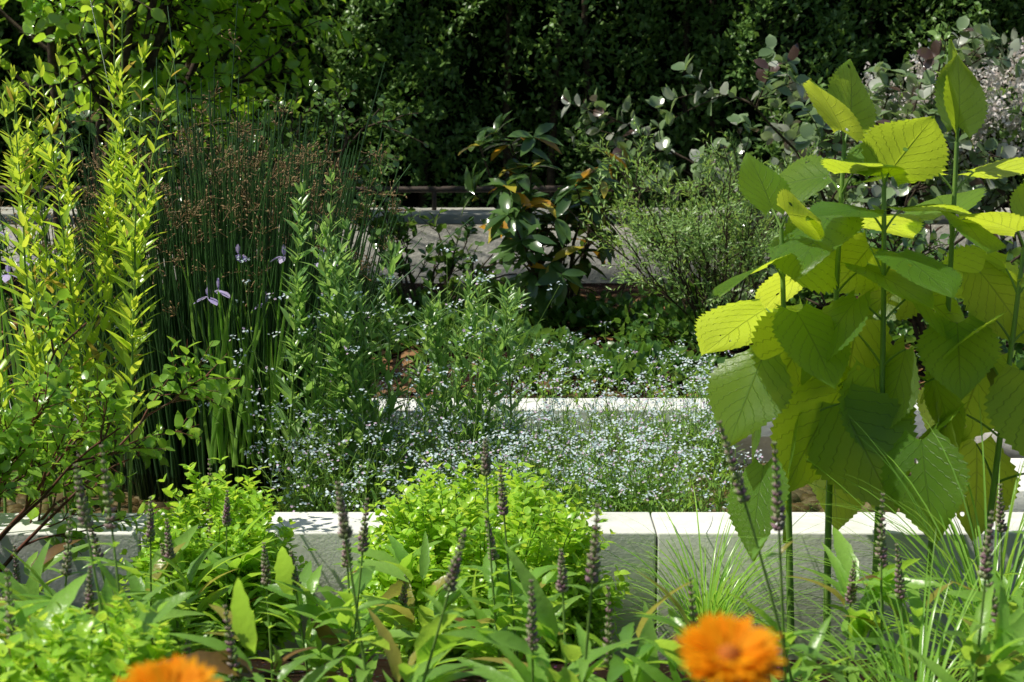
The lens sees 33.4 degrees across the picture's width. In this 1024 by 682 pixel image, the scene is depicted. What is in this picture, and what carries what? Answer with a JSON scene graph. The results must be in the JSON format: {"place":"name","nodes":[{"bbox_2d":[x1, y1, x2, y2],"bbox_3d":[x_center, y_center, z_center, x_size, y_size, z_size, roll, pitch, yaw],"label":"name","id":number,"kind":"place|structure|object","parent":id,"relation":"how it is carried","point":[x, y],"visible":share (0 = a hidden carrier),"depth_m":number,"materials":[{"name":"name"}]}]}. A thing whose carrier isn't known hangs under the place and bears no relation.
{"place":"outdoors","nodes":[
{"label":"outdoors","id":0,"kind":"place"},
{"bbox_2d":[0,109,193,316],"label":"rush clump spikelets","id":1,"kind":"object","parent":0,"point":[93,114],"visible":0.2,"depth_m":5.22,"materials":[{"name":"plant"}]},
{"bbox_2d":[113,653,222,681],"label":"calendula petals","id":2,"kind":"object","parent":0,"point":[177,669],"visible":1,"depth_m":1.11,"materials":[{"name":"orange plant"}]},
{"bbox_2d":[1,283,1023,681],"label":"terrain","id":3,"kind":"structure","parent":0,"point":[383,663],"depth_m":6.32,"materials":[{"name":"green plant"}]},
{"bbox_2d":[0,232,56,432],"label":"iris clump","id":4,"kind":"object","parent":3,"relation":"on","point":[16,356],"depth_m":5.04,"materials":[{"name":"green plant"}]},
{"bbox_2d":[0,0,184,512],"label":"leafy plant","id":5,"kind":"object","parent":3,"relation":"on","point":[121,344],"depth_m":4.48,"materials":[{"name":"green plant"}]},
{"bbox_2d":[0,585,194,681],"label":"leafy bush","id":6,"kind":"object","parent":3,"relation":"on","point":[47,669],"depth_m":2.39,"materials":[{"name":"green plant"}]},
{"bbox_2d":[0,288,245,571],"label":"spirea shrub","id":7,"kind":"object","parent":3,"relation":"on","point":[10,440],"depth_m":4.00,"materials":[{"name":"green plant"}]},
{"bbox_2d":[0,88,353,325],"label":"shrub","id":8,"kind":"object","parent":3,"relation":"on","point":[79,118],"depth_m":6.58,"materials":[{"name":"green plant"}]},
{"bbox_2d":[0,0,402,269],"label":"tree","id":9,"kind":"object","parent":3,"relation":"on","point":[65,26],"depth_m":8.47,"materials":[{"name":"green plant"}]},
{"bbox_2d":[118,456,318,657],"bbox_3d":[-0.676,0.491,3.903,0.464,0.429,0.458,0,9,0],"label":"leafy bush","id":10,"kind":"object","parent":3,"relation":"on","point":[253,536],"depth_m":3.84,"materials":[{"name":"green plant"}]},
{"bbox_2d":[179,244,344,466],"bbox_3d":[-0.733,0.034,4.998,0.463,0.650,0.292,5,10,28],"label":"iris clump","id":11,"kind":"object","parent":3,"relation":"on","point":[217,435],"depth_m":4.97,"materials":[{"name":"green plant"}]},
{"bbox_2d":[98,79,434,292],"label":"rushes","id":12,"kind":"object","parent":3,"relation":"on","point":[365,168],"depth_m":7.51,"materials":[{"name":"green plant"}]},
{"bbox_2d":[273,168,410,511],"bbox_3d":[-0.481,0.014,4.783,0.416,0.994,0.316,0,9,0],"label":"loosestrife","id":13,"kind":"object","parent":3,"relation":"on","point":[342,389],"depth_m":4.79,"materials":[{"name":"green plant"}]},
{"bbox_2d":[112,248,762,516],"bbox_3d":[-0.044,0.056,5.255,1.738,0.739,2.294,2,9,14],"label":"forget me not","id":14,"kind":"object","parent":3,"relation":"on","point":[539,465],"depth_m":4.81,"materials":[{"name":"plant"}]},
{"bbox_2d":[0,460,916,512],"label":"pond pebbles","id":15,"kind":"object","parent":3,"relation":"on","point":[803,498],"visible":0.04,"depth_m":5.16,"materials":[{"name":"grey gravel"}]},
{"bbox_2d":[0,84,198,487],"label":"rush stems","id":16,"kind":"object","parent":15,"relation":"on","point":[48,242],"visible":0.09,"depth_m":5.29,"materials":[{"name":"green plant"}]},
{"bbox_2d":[0,0,490,506],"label":"rush stems","id":17,"kind":"object","parent":15,"relation":"on","point":[188,453],"visible":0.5,"depth_m":5.07,"materials":[{"name":"green plant"}]},
{"bbox_2d":[42,29,406,316],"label":"rushes","id":18,"kind":"object","parent":17,"relation":"attached to","point":[244,198],"visible":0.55,"depth_m":5.04,"materials":[{"name":"plant"}]},
{"bbox_2d":[400,269,534,489],"bbox_3d":[-0.132,0.126,5.048,0.413,0.693,0.384,0,9,0],"label":"loosestrife","id":19,"kind":"object","parent":3,"relation":"on","point":[443,360],"depth_m":4.97,"materials":[{"name":"green plant"}]},
{"bbox_2d":[330,454,634,664],"bbox_3d":[-0.074,0.477,3.876,0.704,0.452,0.698,0,9,0],"label":"leafy bush","id":20,"kind":"object","parent":3,"relation":"on","point":[554,542],"depth_m":3.76,"materials":[{"name":"green plant"}]},
{"bbox_2d":[0,424,1023,681],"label":"salvia","id":21,"kind":"object","parent":3,"relation":"on","point":[325,620],"depth_m":2.84,"materials":[{"name":"green plant"}]},
{"bbox_2d":[4,420,1007,681],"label":"flower spikes","id":22,"kind":"object","parent":21,"relation":"attached to","point":[486,470],"visible":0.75,"depth_m":2.59,"materials":[{"name":"purple plant"}]},
{"bbox_2d":[0,0,1023,212],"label":"hedge","id":23,"kind":"object","parent":3,"relation":"on","point":[699,61],"depth_m":10.29,"materials":[{"name":"green plant"}]},
{"bbox_2d":[0,398,1023,659],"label":"retaining wall","id":24,"kind":"structure","parent":3,"relation":"on","point":[318,532],"depth_m":4.14,"materials":[{"name":"grey concrete"}]},
{"bbox_2d":[974,429,1023,457],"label":"pond edge boulder","id":25,"kind":"object","parent":24,"relation":"on","point":[1009,451],"visible":0.08,"depth_m":4.76,"materials":[{"name":"grey stone"}]},
{"bbox_2d":[0,200,1023,394],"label":"undergrowth foliage","id":26,"kind":"object","parent":3,"relation":"on","point":[670,324],"visible":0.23,"depth_m":7.08,"materials":[{"name":"green plant"}]},
{"bbox_2d":[341,180,534,324],"bbox_3d":[-0.336,-0.399,7.690,0.916,0.674,0.648,0,9,0],"label":"shrub","id":27,"kind":"object","parent":26,"relation":"on","point":[446,258],"depth_m":7.63,"materials":[{"name":"green plant"}]},
{"bbox_2d":[0,225,1023,282],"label":"path","id":28,"kind":"structure","parent":3,"relation":"on","point":[432,236],"depth_m":9.04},
{"bbox_2d":[0,207,1009,224],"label":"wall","id":29,"kind":"structure","parent":28,"relation":"on","point":[451,216],"depth_m":8.98,"materials":[{"name":"stone"}]},
{"bbox_2d":[0,185,929,210],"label":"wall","id":30,"kind":"structure","parent":29,"relation":"on","point":[434,190],"depth_m":9.17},
{"bbox_2d":[458,111,647,328],"bbox_3d":[0.197,-0.515,7.464,0.974,0.978,0.673,-5,10,-28],"label":"rhododendron shrub","id":31,"kind":"object","parent":3,"relation":"on","point":[501,223],"depth_m":7.37,"materials":[{"name":"green plant"}]},
{"bbox_2d":[568,115,886,335],"bbox_3d":[0.768,-0.459,7.127,1.537,0.984,1.176,-6,11,-35],"label":"fine shrub","id":32,"kind":"object","parent":3,"relation":"on","point":[705,227],"depth_m":7.01,"materials":[{"name":"green plant"}]},
{"bbox_2d":[554,481,921,659],"bbox_3d":[0.441,0.565,3.939,1.192,0.591,0.992,-8,12,-43],"label":"sedge tuft","id":33,"kind":"object","parent":3,"relation":"on","point":[713,601],"visible":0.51,"depth_m":3.91,"materials":[{"name":"green plant"}]},
{"bbox_2d":[561,15,1023,302],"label":"silver shrub","id":34,"kind":"object","parent":3,"relation":"on","point":[808,132],"depth_m":7.78,"materials":[{"name":"plant"}]},
{"bbox_2d":[626,391,1023,681],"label":"sedge tuft","id":35,"kind":"object","parent":3,"relation":"on","point":[966,560],"visible":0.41,"depth_m":3.49,"materials":[{"name":"green plant"}]},
{"bbox_2d":[676,522,1019,681],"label":"sedge tuft","id":36,"kind":"object","parent":3,"relation":"on","point":[924,648],"visible":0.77,"depth_m":2.79,"materials":[{"name":"green plant"}]},
{"bbox_2d":[694,39,1023,647],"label":"leaf plant","id":37,"kind":"object","parent":3,"relation":"on","point":[791,368],"depth_m":3.71,"materials":[{"name":"green plant"}]},
{"bbox_2d":[806,204,1023,370],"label":"shrub","id":38,"kind":"object","parent":3,"relation":"on","point":[1011,255],"depth_m":6.51,"materials":[{"name":"green plant"}]},
{"bbox_2d":[879,21,1023,257],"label":"flowering shrub","id":39,"kind":"object","parent":3,"relation":"on","point":[937,36],"depth_m":7.93,"materials":[{"name":"green plant"}]},
{"bbox_2d":[836,37,1023,184],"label":"flowering shrub panicles","id":40,"kind":"object","parent":39,"relation":"attached to","point":[993,75],"visible":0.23,"depth_m":7.96,"materials":[{"name":"white plant"}]},
{"bbox_2d":[674,611,786,681],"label":"calendula petals","id":41,"kind":"object","parent":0,"point":[707,638],"visible":1,"depth_m":0.99,"materials":[{"name":"orange plant"}]},
{"bbox_2d":[716,644,742,665],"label":"flower center","id":42,"kind":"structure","parent":41,"relation":"attached to","point":[730,652],"depth_m":0.98,"materials":[{"name":"orange plant"}]}
]}

